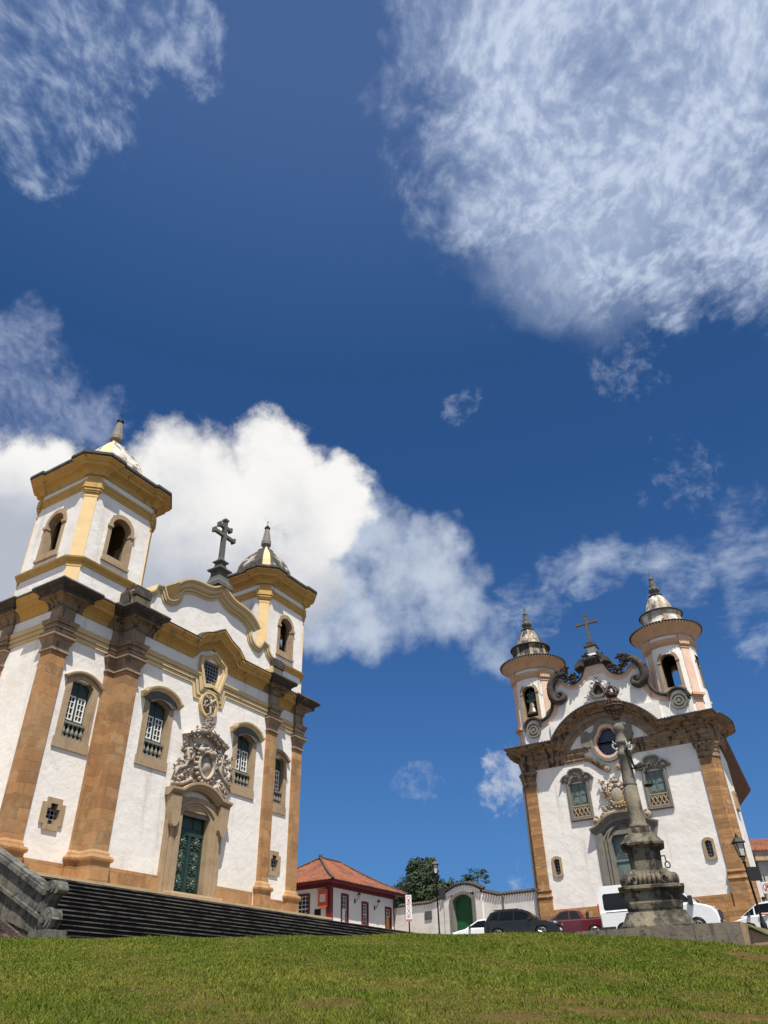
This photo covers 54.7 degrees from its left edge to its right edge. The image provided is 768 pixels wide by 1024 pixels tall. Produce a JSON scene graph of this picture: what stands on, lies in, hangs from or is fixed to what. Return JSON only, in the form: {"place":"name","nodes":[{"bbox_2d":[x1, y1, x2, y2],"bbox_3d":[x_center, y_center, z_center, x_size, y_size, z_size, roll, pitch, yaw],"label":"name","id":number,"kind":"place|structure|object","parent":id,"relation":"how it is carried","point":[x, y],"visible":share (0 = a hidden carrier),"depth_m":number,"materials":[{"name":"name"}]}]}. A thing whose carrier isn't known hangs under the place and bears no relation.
{"place":"outdoors","nodes":[
{"label":"outdoors","id":0,"kind":"place"},
{"bbox_2d":[0,930,767,1023],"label":"ground","id":1,"kind":"structure","parent":0,"point":[523,1017],"depth_m":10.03,"materials":[{"name":"green plant"}]},
{"bbox_2d":[0,917,23,938],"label":"rubble wall","id":2,"kind":"structure","parent":1,"relation":"on","point":[8,929],"depth_m":23.79,"materials":[{"name":"stone"}]},
{"bbox_2d":[0,846,68,937],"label":"parapet","id":3,"kind":"structure","parent":1,"relation":"on","point":[30,899],"depth_m":24.03,"materials":[{"name":"grey stone"}]},
{"bbox_2d":[10,871,415,938],"bbox_3d":[-4.053,21.092,36.195,6.276,3.430,31.880,-20,-39,25],"label":"stairway","id":4,"kind":"object","parent":1,"relation":"on","point":[92,909],"visible":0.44,"depth_m":29.48,"materials":[{"name":"stone"}]},
{"bbox_2d":[562,921,767,945],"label":"stone terrace","id":5,"kind":"structure","parent":1,"relation":"on","point":[740,933],"depth_m":20.35,"materials":[{"name":"grey stone"}]},
{"bbox_2d":[603,683,695,928],"bbox_3d":[7.963,9.165,23.790,2.018,7.834,2.018,-11,-36,14],"label":"pillory","id":6,"kind":"object","parent":5,"relation":"on","point":[651,890],"visible":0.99,"depth_m":22.21,"materials":[{"name":"stone"}]},
{"bbox_2d":[731,833,767,928],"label":"street lamp","id":7,"kind":"object","parent":1,"relation":"on","point":[753,873],"visible":0.94,"depth_m":27.07,"materials":[{"name":"black metal"}]},
{"bbox_2d":[0,0,767,891],"label":"sky","id":8,"kind":"structure","parent":0,"point":[463,303],"materials":[{"name":"blue"}]},
{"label":"terrace","id":9,"kind":"structure","parent":0,"visible":0},
{"bbox_2d":[0,414,320,911],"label":"baroque church","id":10,"kind":"structure","parent":9,"relation":"on","point":[152,738],"depth_m":36.36,"materials":[{"name":"white paint"}]},
{"bbox_2d":[38,796,65,831],"bbox_3d":[-13.746,12.411,30.452,0.520,1.240,1.100,-20,-39,25],"label":"cross window","id":11,"kind":"structure","parent":10,"relation":"in","point":[51,817],"depth_m":30.44,"materials":[{"name":"beige stone"}]},
{"bbox_2d":[51,671,104,755],"bbox_3d":[-13.707,8.860,33.021,0.590,3.540,2.142,-20,-39,25],"label":"window","id":12,"kind":"structure","parent":10,"relation":"in","point":[79,701],"depth_m":33.01,"materials":[{"name":"beige stone"}]},
{"bbox_2d":[134,686,184,772],"bbox_3d":[-10.900,10.268,35.483,0.780,3.860,2.591,-20,-39,25],"label":"window","id":13,"kind":"structure","parent":10,"relation":"in","point":[160,704],"depth_m":35.56,"materials":[{"name":"beige stone"}]},
{"bbox_2d":[173,815,204,894],"bbox_3d":[-9.258,15.924,34.950,0.207,3.840,1.860,-20,-39,25],"label":"door","id":14,"kind":"structure","parent":10,"relation":"in","point":[192,829],"depth_m":34.94,"materials":[{"name":"green paint"}]},
{"bbox_2d":[228,722,265,799],"bbox_3d":[-7.582,13.281,39.968,0.780,3.860,2.591,-20,-39,25],"label":"window","id":15,"kind":"structure","parent":10,"relation":"in","point":[247,735],"depth_m":40.07,"materials":[{"name":"beige stone"}]},
{"bbox_2d":[269,850,280,876],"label":"cross window","id":16,"kind":"structure","parent":10,"relation":"in","point":[275,860],"depth_m":40.68,"materials":[{"name":"beige stone"}]},
{"bbox_2d":[272,749,290,815],"bbox_3d":[-6.326,15.559,42.994,0.590,3.540,2.142,-20,-39,25],"label":"window","id":17,"kind":"structure","parent":10,"relation":"in","point":[279,797],"depth_m":43.34,"materials":[{"name":"beige stone"}]},
{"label":"street","id":18,"kind":"structure","parent":0,"visible":0},
{"bbox_2d":[296,854,407,929],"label":"house","id":19,"kind":"structure","parent":18,"relation":"on","point":[344,884],"depth_m":58.29,"materials":[{"name":"white paint"}]},
{"bbox_2d":[298,893,309,913],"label":"window","id":20,"kind":"structure","parent":19,"relation":"in","point":[304,904],"depth_m":56.50,"materials":[{"name":"red paint"}]},
{"bbox_2d":[314,909,320,915],"bbox_3d":[-4.963,29.911,55.480,0.560,0.440,0.040,-20,-39,25],"label":"plaque","id":21,"kind":"object","parent":19,"relation":"attached to","point":[317,912],"visible":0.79,"depth_m":55.46,"materials":[{"name":"black metal"}]},
{"bbox_2d":[317,887,327,907],"bbox_3d":[-4.604,28.808,55.622,1.050,1.400,0.076,-20,-39,25],"label":"hanging sign","id":22,"kind":"object","parent":19,"relation":"attached to","point":[322,897],"visible":1,"depth_m":55.54,"materials":[{"name":"orange paint"}]},
{"bbox_2d":[341,893,348,922],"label":"window","id":23,"kind":"structure","parent":19,"relation":"in","point":[344,897],"depth_m":56.74,"materials":[{"name":"paint"}]},
{"bbox_2d":[361,901,368,925],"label":"window","id":24,"kind":"structure","parent":19,"relation":"in","point":[364,905],"depth_m":58.63,"materials":[{"name":"red paint"}]},
{"bbox_2d":[385,907,391,928],"bbox_3d":[0.302,33.722,60.828,0.230,2.436,1.028,-20,-39,25],"label":"door","id":25,"kind":"structure","parent":19,"relation":"in","point":[388,910],"depth_m":61.15,"materials":[{"name":"yellow paint"}]},
{"bbox_2d":[405,894,411,932],"bbox_3d":[1.448,23.499,42.663,0.340,2.750,0.130,-1,-35,-1],"label":"road sign","id":26,"kind":"object","parent":18,"relation":"on","point":[408,909],"visible":0.99,"depth_m":42.96,"materials":[{"name":"white metal"}]},
{"bbox_2d":[394,856,443,904],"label":"tree","id":27,"kind":"object","parent":18,"relation":"on","point":[418,883],"visible":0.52,"depth_m":82.00,"materials":[{"name":"green plant"}]},
{"bbox_2d":[432,859,445,933],"bbox_3d":[3.115,21.797,41.408,0.665,4.600,0.382,-2,-35,0],"label":"street lamp","id":28,"kind":"object","parent":18,"relation":"on","point":[435,864],"visible":0.8,"depth_m":41.65,"materials":[{"name":"black metal"}]},
{"bbox_2d":[430,877,460,899],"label":"tree","id":29,"kind":"object","parent":18,"relation":"on","point":[443,884],"visible":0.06,"depth_m":80.68,"materials":[{"name":"green plant"}]},
{"bbox_2d":[393,881,539,934],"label":"garden wall","id":30,"kind":"structure","parent":18,"relation":"on","point":[465,905],"depth_m":57.62,"materials":[{"name":"paint"}]},
{"bbox_2d":[459,875,473,881],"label":"papaya tree","id":31,"kind":"object","parent":18,"relation":"on","point":[466,878],"visible":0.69,"depth_m":68.64,"materials":[{"name":"green plant"}]},
{"bbox_2d":[452,919,485,933],"bbox_3d":[6.485,27.625,48.780,4.200,1.489,1.895,-3,-35,2],"label":"parked car","id":32,"kind":"object","parent":18,"relation":"on","point":[476,927],"visible":0.11,"depth_m":48.23,"materials":[{"name":"white paint"}]},
{"bbox_2d":[465,868,490,883],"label":"tree","id":33,"kind":"object","parent":18,"relation":"on","point":[480,872],"visible":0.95,"depth_m":68.78,"materials":[{"name":"green plant"}]},
{"bbox_2d":[484,908,563,933],"bbox_3d":[8.222,24.354,43.787,4.405,1.658,2.160,-16,-37,20],"label":"parked car","id":34,"kind":"object","parent":18,"relation":"on","point":[513,920],"visible":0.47,"depth_m":43.29,"materials":[{"name":"grey paint"}]},
{"bbox_2d":[551,909,601,931],"bbox_3d":[11.710,26.006,46.746,4.990,1.628,1.965,-6,-35,7],"label":"parked pickup","id":35,"kind":"object","parent":18,"relation":"on","point":[573,920],"visible":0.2,"depth_m":46.08,"materials":[{"name":"red paint"}]},
{"bbox_2d":[500,569,765,921],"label":"baroque church","id":36,"kind":"structure","parent":18,"relation":"on","point":[564,756],"depth_m":54.61,"materials":[{"name":"white paint"}]},
{"bbox_2d":[551,856,563,877],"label":"oval window","id":37,"kind":"structure","parent":36,"relation":"in","point":[557,866],"depth_m":53.64,"materials":[{"name":"beige stone"}]},
{"bbox_2d":[559,768,594,821],"bbox_3d":[14.519,20.966,55.190,2.601,3.730,0.925,-20,-39,25],"label":"window","id":38,"kind":"structure","parent":36,"relation":"in","point":[579,794],"depth_m":55.15,"materials":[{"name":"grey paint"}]},
{"bbox_2d":[634,754,674,810],"bbox_3d":[19.351,19.185,52.797,2.601,3.730,0.862,-20,-39,25],"label":"window","id":39,"kind":"structure","parent":36,"relation":"in","point":[659,796],"depth_m":52.68,"materials":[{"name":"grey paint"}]},
{"bbox_2d":[702,837,717,859],"bbox_3d":[21.589,22.305,49.155,0.740,1.420,0.470,-20,-39,25],"label":"oval window","id":40,"kind":"structure","parent":36,"relation":"in","point":[709,848],"depth_m":49.14,"materials":[{"name":"beige stone"}]},
{"bbox_2d":[731,790,740,811],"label":"oval window","id":41,"kind":"structure","parent":36,"relation":"in","point":[734,794],"depth_m":51.85,"materials":[{"name":"beige stone"}]},
{"bbox_2d":[597,885,724,929],"bbox_3d":[14.730,21.234,39.600,6.130,2.608,2.560,-18,-38,22],"label":"passenger van","id":42,"kind":"object","parent":18,"relation":"on","point":[612,908],"visible":0.23,"depth_m":39.47,"materials":[{"name":"white paint"}]},
{"bbox_2d":[734,901,767,927],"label":"parked car","id":43,"kind":"object","parent":18,"relation":"on","point":[750,916],"visible":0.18,"depth_m":36.65,"materials":[{"name":"white paint"}]},
{"bbox_2d":[749,838,767,900],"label":"house","id":44,"kind":"structure","parent":18,"relation":"on","point":[759,848],"depth_m":52.71,"materials":[{"name":"paint"}]},
{"bbox_2d":[761,875,767,892],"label":"road sign","id":45,"kind":"object","parent":18,"relation":"on","point":[765,886],"visible":1,"depth_m":44.04,"materials":[{"name":"white metal"}]}
]}

